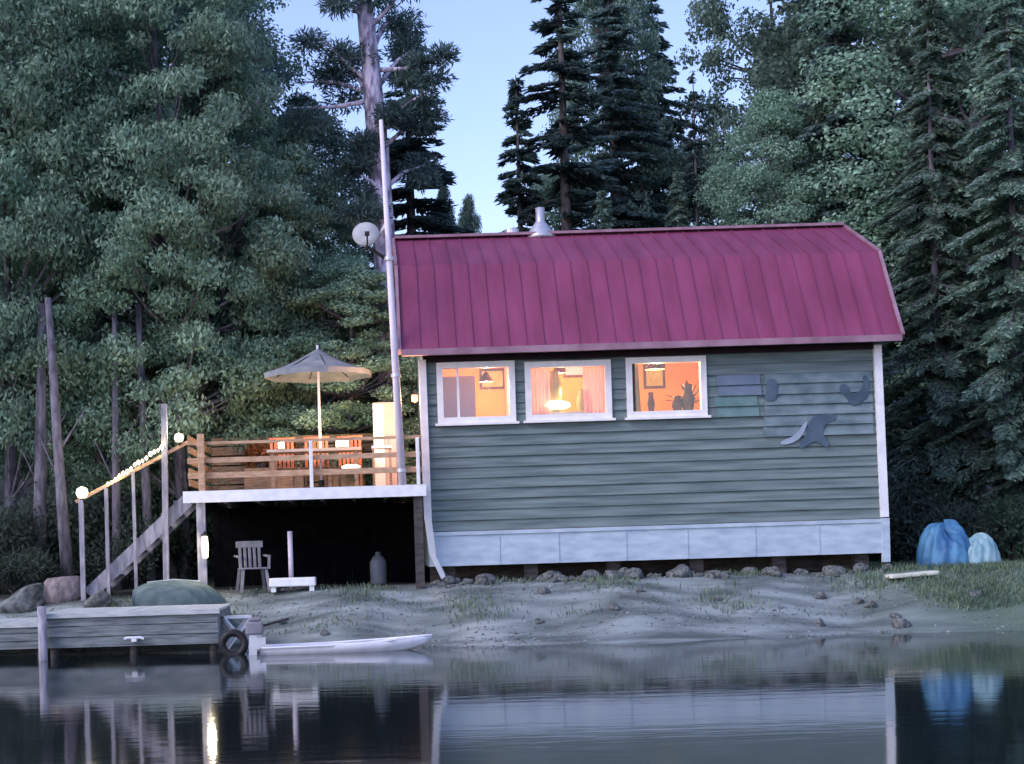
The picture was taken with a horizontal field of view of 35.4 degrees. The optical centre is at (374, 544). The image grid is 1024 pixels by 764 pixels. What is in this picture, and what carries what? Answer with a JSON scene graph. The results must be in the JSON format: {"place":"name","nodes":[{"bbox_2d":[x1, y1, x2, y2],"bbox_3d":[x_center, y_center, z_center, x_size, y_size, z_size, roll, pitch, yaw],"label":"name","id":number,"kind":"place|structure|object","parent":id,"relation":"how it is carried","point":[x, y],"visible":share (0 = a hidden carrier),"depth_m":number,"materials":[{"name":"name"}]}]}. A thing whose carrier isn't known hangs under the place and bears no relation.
{"place":"outdoors","nodes":[
{"label":"outdoors","id":0,"kind":"place"},
{"bbox_2d":[0,631,1023,763],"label":"water","id":1,"kind":"structure","parent":0,"point":[917,698],"depth_m":15.60,"materials":[{"name":"black liquid"}]},
{"bbox_2d":[0,617,38,657],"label":"wooden dock","id":2,"kind":"object","parent":1,"relation":"in","point":[28,627],"visible":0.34,"depth_m":24.90,"materials":[{"name":"grey wood"}]},
{"bbox_2d":[37,606,47,659],"bbox_3d":[-5.059,1.795,24.350,0.140,1.720,0.140,-2,0,0],"label":"mooring post","id":3,"kind":"object","parent":1,"relation":"in","point":[42,633],"visible":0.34,"depth_m":24.29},
{"bbox_2d":[46,604,230,658],"bbox_3d":[-3.715,1.813,25.525,2.712,1.602,2.150,-2,0,0],"label":"wooden dock","id":4,"kind":"object","parent":1,"relation":"in","point":[63,627],"visible":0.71,"depth_m":24.50,"materials":[{"name":"grey wood"}]},
{"bbox_2d":[218,629,248,654],"bbox_3d":[-2.156,1.506,24.300,0.460,0.460,0.114,-2,0,0],"label":"tyre fender","id":5,"kind":"object","parent":4,"relation":"attached to","point":[225,636],"visible":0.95,"depth_m":24.25,"materials":[{"name":"black rubber"}]},
{"bbox_2d":[245,617,431,654],"bbox_3d":[-0.542,1.439,24.185,2.825,0.763,0.736,-2,0,-2],"label":"skiff","id":6,"kind":"object","parent":1,"relation":"in","point":[254,626],"visible":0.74,"depth_m":24.02,"materials":[{"name":"white wood"}]},
{"bbox_2d":[0,353,1023,655],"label":"ground","id":7,"kind":"structure","parent":0,"point":[792,589],"depth_m":25.97,"materials":[{"name":"sand"}]},
{"bbox_2d":[0,582,44,612],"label":"boulder","id":8,"kind":"object","parent":7,"relation":"on","point":[27,598],"visible":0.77,"depth_m":27.71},
{"bbox_2d":[0,494,57,592],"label":"shrub","id":9,"kind":"object","parent":7,"relation":"on","point":[25,534],"visible":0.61,"depth_m":29.75,"materials":[{"name":"green plant"}]},
{"bbox_2d":[0,545,76,594],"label":"shrub","id":10,"kind":"object","parent":7,"relation":"on","point":[21,571],"visible":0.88,"depth_m":28.96,"materials":[{"name":"green plant"}]},
{"bbox_2d":[18,303,66,582],"bbox_3d":[-6.324,-1.745,30.308,0.957,5.709,0.328,-2,0,0],"label":"tree trunk","id":11,"kind":"object","parent":7,"relation":"on","point":[39,474],"visible":0.72,"depth_m":30.25,"materials":[{"name":"grey plant"}]},
{"bbox_2d":[0,0,102,474],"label":"cedar tree","id":12,"kind":"object","parent":7,"relation":"on","point":[6,125],"visible":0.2,"depth_m":30.94,"materials":[{"name":"green plant"}]},
{"bbox_2d":[42,576,80,603],"bbox_3d":[-5.564,0.865,28.217,0.756,0.627,0.664,-2,0,-28],"label":"boulder","id":13,"kind":"object","parent":7,"relation":"on","point":[56,589],"visible":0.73,"depth_m":27.96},
{"bbox_2d":[40,297,84,575],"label":"tree trunk","id":14,"kind":"object","parent":7,"relation":"on","point":[64,538],"visible":0.87,"depth_m":29.56,"materials":[{"name":"grey plant"}]},
{"bbox_2d":[0,0,134,586],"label":"cedar tree","id":15,"kind":"object","parent":7,"relation":"on","point":[64,144],"visible":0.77,"depth_m":30.22,"materials":[{"name":"green plant"}]},
{"bbox_2d":[0,468,141,575],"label":"shrub","id":16,"kind":"object","parent":7,"relation":"on","point":[96,523],"visible":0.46,"depth_m":30.78,"materials":[{"name":"green plant"}]},
{"bbox_2d":[0,24,152,522],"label":"leafy tree","id":17,"kind":"object","parent":7,"relation":"on","point":[2,477],"visible":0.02,"depth_m":35.99,"materials":[{"name":"green plant"}]},
{"bbox_2d":[83,590,111,607],"bbox_3d":[-4.765,1.004,27.582,0.547,0.424,0.505,-9,-9,-26],"label":"boulder","id":18,"kind":"object","parent":7,"relation":"on","point":[100,598],"visible":0.65,"depth_m":27.41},
{"bbox_2d":[0,1,219,570],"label":"cedar tree","id":19,"kind":"object","parent":7,"relation":"on","point":[98,475],"visible":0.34,"depth_m":31.26,"materials":[{"name":"green plant"}]},
{"bbox_2d":[94,303,140,589],"bbox_3d":[-4.933,-1.796,30.622,0.937,5.703,0.252,-2,0,0],"label":"tree trunk","id":20,"kind":"object","parent":7,"relation":"on","point":[116,504],"visible":0.74,"depth_m":30.57,"materials":[{"name":"grey plant"}]},
{"bbox_2d":[73,510,162,585],"bbox_3d":[-5.024,0.142,30.899,1.841,1.631,2.022,-2,0,-16],"label":"shrub","id":21,"kind":"object","parent":7,"relation":"on","point":[97,557],"visible":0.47,"depth_m":30.53,"materials":[{"name":"green plant"}]},
{"bbox_2d":[75,404,195,600],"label":"staircase","id":22,"kind":"structure","parent":7,"relation":"on","point":[137,551],"depth_m":28.02,"materials":[{"name":"grey wood"}]},
{"bbox_2d":[106,445,163,484],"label":"string lights","id":23,"kind":"object","parent":22,"relation":"attached to","point":[161,447],"visible":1,"depth_m":27.94,"materials":[{"name":"white glass"}]},
{"bbox_2d":[128,304,157,582],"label":"tree trunk","id":24,"kind":"object","parent":7,"relation":"on","point":[146,490],"visible":0.43,"depth_m":30.86,"materials":[{"name":"grey plant"}]},
{"bbox_2d":[27,0,291,495],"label":"leafy tree","id":25,"kind":"object","parent":7,"relation":"on","point":[274,45],"depth_m":36.82,"materials":[{"name":"green plant"}]},
{"bbox_2d":[25,0,313,579],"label":"cedar tree","id":26,"kind":"object","parent":7,"relation":"on","point":[179,380],"visible":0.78,"depth_m":30.59,"materials":[{"name":"green plant"}]},
{"bbox_2d":[121,495,228,579],"bbox_3d":[-4.032,-0.059,31.935,2.568,1.881,2.365,-2,0,-39],"label":"shrub","id":27,"kind":"object","parent":7,"relation":"on","point":[175,544],"visible":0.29,"depth_m":31.49,"materials":[{"name":"green plant"}]},
{"bbox_2d":[132,579,226,606],"bbox_3d":[-3.320,0.814,27.200,1.608,0.481,0.740,-2,0,-7],"label":"overturned boat","id":28,"kind":"object","parent":7,"relation":"on","point":[172,592],"visible":0.81,"depth_m":26.93,"materials":[{"name":"green wood"}]},
{"bbox_2d":[137,456,279,551],"bbox_3d":[-3.383,-1.093,34.415,3.841,3.099,3.499,-2,0,0],"label":"shrub","id":29,"kind":"object","parent":7,"relation":"on","point":[157,501],"visible":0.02,"depth_m":33.67,"materials":[{"name":"green plant"}]},
{"bbox_2d":[110,0,331,523],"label":"leafy tree","id":30,"kind":"object","parent":7,"relation":"on","point":[284,58],"visible":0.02,"depth_m":37.83,"materials":[{"name":"green plant"}]},
{"bbox_2d":[110,3,333,554],"bbox_3d":[-3.095,-5.199,33.005,4.353,12.110,4.502,-2,0,-43],"label":"cedar tree","id":31,"kind":"object","parent":7,"relation":"on","point":[257,284],"visible":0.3,"depth_m":32.14,"materials":[{"name":"green plant"}]},
{"bbox_2d":[222,615,251,648],"bbox_3d":[-2.178,1.385,25.100,0.440,0.551,0.310,-2,0,-17],"label":"folding stool","id":32,"kind":"object","parent":7,"relation":"on","point":[228,624],"visible":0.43,"depth_m":24.99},
{"bbox_2d":[234,541,270,592],"bbox_3d":[-2.144,0.378,27.916,0.580,0.903,0.564,-2,0,-14],"label":"garden chair","id":33,"kind":"object","parent":7,"relation":"on","point":[249,545],"visible":1,"depth_m":28.10,"materials":[{"name":"grey wood"}]},
{"bbox_2d":[207,466,348,558],"bbox_3d":[-1.877,-0.819,34.303,3.314,2.936,3.639,-2,0,33],"label":"shrub","id":34,"kind":"object","parent":7,"relation":"on","point":[254,504],"visible":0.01,"depth_m":33.33,"materials":[{"name":"green plant"}]},
{"bbox_2d":[280,531,302,590],"bbox_3d":[-1.484,0.281,28.100,0.400,1.050,0.400,-2,0,0],"label":"folded stand","id":35,"kind":"object","parent":7,"relation":"on","point":[290,554],"visible":0.84,"depth_m":28.06,"materials":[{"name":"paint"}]},
{"bbox_2d":[269,577,315,591],"bbox_3d":[-1.423,0.686,27.700,0.800,0.240,0.400,-2,0,0],"label":"white bench","id":36,"kind":"object","parent":7,"relation":"on","point":[275,583],"visible":1,"depth_m":27.50,"materials":[{"name":"paint"}]},
{"bbox_2d":[219,91,373,452],"bbox_3d":[-1.642,-5.641,40.133,5.089,11.490,5.091,-2,0,23],"label":"leafy tree","id":37,"kind":"object","parent":7,"relation":"on","point":[327,142],"visible":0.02,"depth_m":39.50,"materials":[{"name":"green plant"}]},
{"bbox_2d":[215,129,378,551],"bbox_3d":[-1.617,-3.941,33.570,3.520,9.571,3.197,-2,0,29],"label":"cedar tree","id":38,"kind":"object","parent":7,"relation":"on","point":[324,193],"visible":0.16,"depth_m":33.11,"materials":[{"name":"green plant"}]},
{"bbox_2d":[183,433,425,588],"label":"raised deck","id":39,"kind":"structure","parent":7,"relation":"on","point":[332,541],"depth_m":30.30,"materials":[{"name":"brown wood"}]},
{"bbox_2d":[201,531,208,558],"bbox_3d":[-2.935,-0.002,27.472,0.140,0.480,0.185,-2,0,-26],"label":"post lantern","id":40,"kind":"object","parent":39,"relation":"attached to","point":[204,534],"visible":1,"depth_m":27.40,"materials":[{"name":"beige"}]},
{"bbox_2d":[241,443,270,489],"bbox_3d":[-2.265,-1.517,31.224,0.771,1.131,0.624,-2,0,17],"label":"planter","id":41,"kind":"object","parent":39,"relation":"on","point":[256,449],"visible":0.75,"depth_m":31.10,"materials":[{"name":"brown wood"}]},
{"bbox_2d":[269,437,297,487],"bbox_3d":[-1.714,-1.488,29.680,0.530,1.040,0.460,-2,0,-6],"label":"patio chair","id":42,"kind":"object","parent":39,"relation":"on","point":[288,464],"visible":0.45,"depth_m":29.86,"materials":[{"name":"brown wood"}]},
{"bbox_2d":[273,442,304,488],"bbox_3d":[-1.718,-1.534,31.224,0.771,1.131,0.624,-2,0,17],"label":"planter","id":43,"kind":"object","parent":39,"relation":"on","point":[283,482],"visible":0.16,"depth_m":31.10,"materials":[{"name":"brown wood"}]},
{"bbox_2d":[266,447,360,488],"bbox_3d":[-1.088,-1.362,29.050,1.700,0.750,0.800,-2,0,0],"label":"patio table","id":44,"kind":"object","parent":39,"relation":"on","point":[274,452],"visible":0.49,"depth_m":28.70,"materials":[{"name":"brown wood"}]},
{"bbox_2d":[299,436,329,487],"bbox_3d":[-1.112,-1.507,29.680,0.530,1.040,0.460,-2,0,7],"label":"patio chair","id":45,"kind":"object","parent":39,"relation":"on","point":[325,464],"visible":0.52,"depth_m":29.86,"materials":[{"name":"brown wood"}]},
{"bbox_2d":[264,345,371,487],"bbox_3d":[-1.018,-2.330,29.300,1.960,2.680,1.960,-2,0,0],"label":"patio umbrella","id":46,"kind":"object","parent":39,"relation":"on","point":[309,368],"visible":0.94,"depth_m":29.18,"materials":[{"name":"fabric"}]},
{"bbox_2d":[331,435,362,486],"bbox_3d":[-0.511,-1.525,29.680,0.530,1.040,0.460,-2,0,14],"label":"patio chair","id":47,"kind":"object","parent":39,"relation":"on","point":[348,462],"visible":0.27,"depth_m":29.83,"materials":[{"name":"brown wood"}]},
{"bbox_2d":[334,441,366,486],"bbox_3d":[-0.507,-1.571,31.224,0.771,1.131,0.624,-2,0,17],"label":"patio chair","id":48,"kind":"object","parent":39,"relation":"on","point":[346,481],"visible":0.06,"depth_m":31.10,"materials":[{"name":"brown wood"}]},
{"bbox_2d":[371,445,391,485],"bbox_3d":[0.128,-1.400,28.600,0.360,0.750,0.360,-2,0,0],"label":"side table","id":49,"kind":"object","parent":39,"relation":"on","point":[389,447],"visible":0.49,"depth_m":28.43,"materials":[{"name":"white paint"}]},
{"bbox_2d":[372,402,397,485],"bbox_3d":[0.185,-1.851,29.775,0.420,1.590,0.450,-2,0,0],"label":"tall locker","id":50,"kind":"object","parent":39,"relation":"on","point":[383,419],"visible":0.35,"depth_m":29.58,"materials":[{"name":"paint"}]},
{"bbox_2d":[379,119,405,484],"bbox_3d":[0.309,-4.183,27.530,0.289,6.307,0.166,-2,0,0],"label":"mast","id":51,"kind":"object","parent":39,"relation":"on","point":[395,374],"visible":1,"depth_m":27.48,"materials":[{"name":"metal"}]},
{"bbox_2d":[352,222,384,258],"bbox_3d":[0.019,-5.233,27.453,0.732,0.701,0.497,-2,0,-34],"label":"satellite dish","id":52,"kind":"object","parent":51,"relation":"attached to","point":[366,234],"visible":1,"depth_m":27.47,"materials":[{"name":"paint"}]},
{"bbox_2d":[241,254,420,577],"bbox_3d":[-0.425,-2.508,32.576,4.705,6.890,4.866,-2,0,-4],"label":"cedar tree","id":53,"kind":"object","parent":7,"relation":"on","point":[356,280],"visible":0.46,"depth_m":31.69,"materials":[{"name":"green plant"}]},
{"bbox_2d":[254,0,463,577],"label":"pine tree","id":54,"kind":"object","parent":7,"relation":"on","point":[359,158],"visible":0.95,"depth_m":33.31,"materials":[{"name":"green plant"}]},
{"bbox_2d":[370,552,386,584],"bbox_3d":[0.059,0.426,29.000,0.300,0.600,0.300,-2,0,0],"label":"gas cylinder","id":55,"kind":"object","parent":7,"relation":"on","point":[378,571],"visible":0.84,"depth_m":28.88,"materials":[{"name":"paint"}]},
{"bbox_2d":[328,33,475,575],"bbox_3d":[0.704,-5.229,36.041,5.715,12.894,5.615,-2,0,9],"label":"spruce tree","id":56,"kind":"object","parent":7,"relation":"on","point":[412,222],"visible":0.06,"depth_m":35.79,"materials":[{"name":"green plant"}]},
{"bbox_2d":[432,186,459,233],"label":"young tree","id":57,"kind":"object","parent":7,"relation":"on","point":[443,193],"visible":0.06,"depth_m":37.43,"materials":[{"name":"green plant"}]},
{"bbox_2d":[457,193,482,232],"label":"young tree","id":58,"kind":"object","parent":7,"relation":"on","point":[470,219],"visible":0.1,"depth_m":38.90,"materials":[{"name":"green plant"}]},
{"bbox_2d":[475,573,497,584],"bbox_3d":[1.896,0.634,27.579,0.356,0.285,0.344,-2,0,-27],"label":"rock","id":59,"kind":"object","parent":7,"relation":"on","point":[484,579],"visible":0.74,"depth_m":27.44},
{"bbox_2d":[3,557,1023,651],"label":"grass","id":60,"kind":"structure","parent":7,"relation":"on","point":[1008,563],"depth_m":26.60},
{"bbox_2d":[493,75,551,232],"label":"spruce tree","id":61,"kind":"object","parent":7,"relation":"on","point":[514,198],"visible":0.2,"depth_m":39.95,"materials":[{"name":"green plant"}]},
{"bbox_2d":[508,0,630,230],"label":"spruce tree","id":62,"kind":"object","parent":7,"relation":"on","point":[561,136],"visible":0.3,"depth_m":38.39,"materials":[{"name":"green plant"}]},
{"bbox_2d":[591,190,616,229],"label":"hemlock tree","id":63,"kind":"object","parent":7,"relation":"on","point":[604,216],"visible":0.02,"depth_m":36.41,"materials":[{"name":"green plant"}]},
{"bbox_2d":[527,0,692,230],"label":"leafy tree","id":64,"kind":"object","parent":7,"relation":"on","point":[674,156],"visible":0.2,"depth_m":42.31,"materials":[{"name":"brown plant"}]},
{"bbox_2d":[560,0,676,229],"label":"fir tree","id":65,"kind":"object","parent":7,"relation":"on","point":[643,128],"visible":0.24,"depth_m":40.72,"materials":[{"name":"green plant"}]},
{"bbox_2d":[624,568,643,578],"bbox_3d":[4.475,0.519,27.636,0.422,0.252,0.359,-21,10,-43],"label":"rock","id":66,"kind":"object","parent":7,"relation":"on","point":[632,573],"visible":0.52,"depth_m":27.51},
{"bbox_2d":[392,207,904,582],"bbox_3d":[4.791,-2.820,30.791,8.745,7.544,6.582,-2,0,0],"label":"lake cabin","id":67,"kind":"object","parent":7,"relation":"on","point":[516,487],"visible":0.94,"depth_m":27.98,"materials":[{"name":"wood"}]},
{"bbox_2d":[443,376,475,417],"bbox_3d":[1.558,-1.658,29.030,0.600,2.820,0.060,-2,0,0],"label":"inner door","id":68,"kind":"structure","parent":67,"relation":"in","point":[467,397],"depth_m":29.00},
{"bbox_2d":[435,360,518,425],"bbox_3d":[1.773,-2.655,27.965,1.470,1.110,0.170,-2,0,0],"label":"window","id":69,"kind":"structure","parent":67,"relation":"in","point":[484,420],"depth_m":27.93,"materials":[{"name":"paint"}]},
{"bbox_2d":[479,368,504,389],"bbox_3d":[2.278,-3.221,30.972,0.500,0.400,0.036,-2,0,0],"label":"wall picture","id":70,"kind":"object","parent":67,"relation":"attached to","point":[497,376],"depth_m":30.95,"materials":[{"name":"beige paper"}]},
{"bbox_2d":[551,411,583,413],"bbox_3d":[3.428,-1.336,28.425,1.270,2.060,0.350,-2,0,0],"label":"side table","id":71,"kind":"object","parent":67,"relation":"on","point":[566,412],"visible":0.1,"depth_m":28.25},
{"bbox_2d":[550,370,561,411],"bbox_3d":[3.209,-2.730,28.420,0.240,0.740,0.240,-2,0,0],"label":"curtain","id":72,"kind":"object","parent":71,"relation":"on","point":[555,388],"visible":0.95,"depth_m":28.33,"materials":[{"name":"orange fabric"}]},
{"bbox_2d":[547,400,570,411],"bbox_3d":[3.220,-2.465,28.360,0.520,0.210,0.520,-2,0,0],"label":"table lamp","id":73,"kind":"object","parent":71,"relation":"on","point":[557,404],"visible":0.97,"depth_m":28.17,"materials":[{"name":"beige"}]},
{"bbox_2d":[531,366,604,414],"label":"curtains","id":74,"kind":"object","parent":67,"relation":"hanging from","point":[593,390],"visible":0.75,"depth_m":28.20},
{"bbox_2d":[523,359,615,422],"bbox_3d":[3.387,-2.691,27.965,1.610,1.071,0.170,-2,0,0],"label":"window","id":75,"kind":"structure","parent":67,"relation":"in","point":[607,415],"depth_m":27.93,"materials":[{"name":"paint"}]},
{"bbox_2d":[563,367,582,377],"bbox_3d":[3.899,-3.421,30.972,0.500,0.340,0.036,-2,0,0],"label":"wall picture","id":76,"kind":"object","parent":67,"relation":"attached to","point":[574,372],"depth_m":30.95},
{"bbox_2d":[634,364,640,411],"bbox_3d":[4.587,-2.791,28.160,0.190,1.041,0.039,-2,0,0],"label":"curtain","id":77,"kind":"object","parent":67,"relation":"hanging from","point":[637,397],"visible":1,"depth_m":28.16,"materials":[{"name":"orange fabric"}]},
{"bbox_2d":[643,363,665,388],"bbox_3d":[5.419,-3.287,30.972,0.420,0.500,0.036,-2,0,0],"label":"wall picture","id":78,"kind":"object","parent":67,"relation":"attached to","point":[653,379],"depth_m":30.95,"materials":[{"name":"beige paper"}]},
{"bbox_2d":[625,355,710,419],"bbox_3d":[5.106,-2.752,27.965,1.505,1.091,0.170,-2,0,0],"label":"window","id":79,"kind":"structure","parent":67,"relation":"in","point":[632,414],"depth_m":27.93,"materials":[{"name":"paint"}]},
{"bbox_2d":[681,384,694,409],"bbox_3d":[5.579,-2.481,28.450,0.240,0.760,0.240,-2,0,0],"label":"pot","id":80,"kind":"object","parent":67,"relation":"on","point":[688,399],"visible":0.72,"depth_m":28.37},
{"bbox_2d":[714,371,873,447],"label":"wall panel","id":81,"kind":"structure","parent":67,"relation":"attached to","point":[850,397],"depth_m":27.95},
{"bbox_2d":[622,0,706,226],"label":"fir tree","id":82,"kind":"object","parent":7,"relation":"on","point":[658,193],"visible":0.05,"depth_m":43.84,"materials":[{"name":"green plant"}]},
{"bbox_2d":[663,171,690,226],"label":"hemlock tree","id":83,"kind":"object","parent":7,"relation":"on","point":[679,199],"visible":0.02,"depth_m":36.48,"materials":[{"name":"green plant"}]},
{"bbox_2d":[672,566,694,577],"bbox_3d":[5.337,0.500,27.624,0.386,0.281,0.387,-2,0,20],"label":"rock","id":84,"kind":"object","parent":7,"relation":"on","point":[683,571],"visible":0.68,"depth_m":27.51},
{"bbox_2d":[678,70,720,226],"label":"spruce tree","id":85,"kind":"object","parent":7,"relation":"on","point":[690,174],"visible":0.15,"depth_m":39.95,"materials":[{"name":"green plant"}]},
{"bbox_2d":[664,147,765,224],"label":"leafy tree","id":86,"kind":"object","parent":7,"relation":"on","point":[701,174],"visible":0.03,"depth_m":49.42,"materials":[{"name":"green plant"}]},
{"bbox_2d":[704,570,728,578],"bbox_3d":[5.884,0.542,27.524,0.396,0.227,0.289,-2,0,0],"label":"rock","id":87,"kind":"object","parent":7,"relation":"on","point":[713,574],"visible":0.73,"depth_m":27.39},
{"bbox_2d":[670,0,863,225],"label":"leafy tree","id":88,"kind":"object","parent":7,"relation":"on","point":[714,18],"visible":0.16,"depth_m":42.58,"materials":[{"name":"green plant"}]},
{"bbox_2d":[690,85,868,233],"bbox_3d":[9.415,-5.054,37.551,5.131,11.411,5.057,-2,0,-43],"label":"leafy tree","id":89,"kind":"object","parent":7,"relation":"on","point":[774,116],"visible":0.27,"depth_m":36.80,"materials":[{"name":"green plant"}]},
{"bbox_2d":[822,565,845,575],"bbox_3d":[7.987,0.483,27.740,0.345,0.266,0.372,-2,0,-19],"label":"rock","id":90,"kind":"object","parent":7,"relation":"on","point":[832,569],"visible":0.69,"depth_m":27.67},
{"bbox_2d":[740,0,951,425],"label":"fir tree","id":91,"kind":"object","parent":7,"relation":"on","point":[783,11],"depth_m":45.50,"materials":[{"name":"green plant"}]},
{"bbox_2d":[779,0,931,502],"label":"fir tree","id":92,"kind":"object","parent":7,"relation":"on","point":[846,41],"visible":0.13,"depth_m":36.67,"materials":[{"name":"green plant"}]},
{"bbox_2d":[729,0,1022,485],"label":"leafy tree","id":93,"kind":"object","parent":7,"relation":"on","point":[797,52],"visible":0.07,"depth_m":39.11,"materials":[{"name":"green plant"}]},
{"bbox_2d":[891,618,910,628],"bbox_3d":[8.239,1.243,24.997,0.301,0.208,0.233,-2,0,30],"label":"rock","id":94,"kind":"object","parent":7,"relation":"on","point":[899,623],"visible":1,"depth_m":24.91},
{"bbox_2d":[784,0,1023,490],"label":"leafy tree","id":95,"kind":"object","parent":7,"relation":"on","point":[890,139],"visible":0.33,"depth_m":35.73,"materials":[{"name":"green plant"}]},
{"bbox_2d":[884,570,938,578],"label":"plank","id":96,"kind":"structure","parent":7,"relation":"on","point":[905,575],"depth_m":26.75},
{"bbox_2d":[884,465,978,562],"bbox_3d":[10.498,-0.531,31.367,2.628,2.120,2.394,-2,0,16],"label":"shrub","id":97,"kind":"object","parent":7,"relation":"on","point":[904,522],"visible":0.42,"depth_m":31.11,"materials":[{"name":"green plant"}]},
{"bbox_2d":[868,0,1012,562],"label":"hemlock tree","id":98,"kind":"object","parent":7,"relation":"on","point":[920,180],"visible":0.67,"depth_m":33.12,"materials":[{"name":"green plant"}]},
{"bbox_2d":[863,17,1018,445],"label":"fir tree","id":99,"kind":"object","parent":7,"relation":"on","point":[918,422],"visible":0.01,"depth_m":42.95,"materials":[{"name":"green plant"}]},
{"bbox_2d":[916,519,970,568],"bbox_3d":[10.140,-0.010,28.413,1.035,0.895,0.923,-2,0,0],"label":"tarp cover","id":100,"kind":"object","parent":7,"relation":"on","point":[947,540],"visible":0.94,"depth_m":28.14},
{"bbox_2d":[882,0,1023,404],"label":"leafy tree","id":101,"kind":"object","parent":7,"relation":"on","point":[961,31],"visible":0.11,"depth_m":35.10,"materials":[{"name":"green plant"}]},
{"bbox_2d":[902,0,1023,553],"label":"hemlock tree","id":102,"kind":"object","parent":7,"relation":"on","point":[1001,127],"visible":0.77,"depth_m":31.99,"materials":[{"name":"green plant"}]},
{"bbox_2d":[916,499,1022,558],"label":"shrub","id":103,"kind":"object","parent":7,"relation":"on","point":[971,530],"visible":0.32,"depth_m":30.23,"materials":[{"name":"green plant"}]},
{"bbox_2d":[967,533,1000,563],"bbox_3d":[10.688,0.102,28.209,0.750,0.646,0.619,-2,0,0],"label":"tarp cover","id":104,"kind":"object","parent":7,"relation":"on","point":[983,547],"visible":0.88,"depth_m":27.98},
{"bbox_2d":[966,494,1023,561],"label":"shrub","id":105,"kind":"object","parent":7,"relation":"on","point":[1014,534],"visible":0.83,"depth_m":29.63,"materials":[{"name":"green plant"}]},
{"bbox_2d":[981,223,1023,557],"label":"hemlock tree","id":106,"kind":"object","parent":7,"relation":"on","point":[1020,446],"visible":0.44,"depth_m":31.15,"materials":[{"name":"green plant"}]},
{"bbox_2d":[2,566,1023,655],"bbox_3d":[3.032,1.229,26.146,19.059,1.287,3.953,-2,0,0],"label":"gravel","id":107,"kind":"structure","parent":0,"point":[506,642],"depth_m":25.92,"materials":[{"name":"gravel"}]},
{"bbox_2d":[11,0,1015,340],"label":"sky","id":108,"kind":"structure","parent":0,"point":[495,40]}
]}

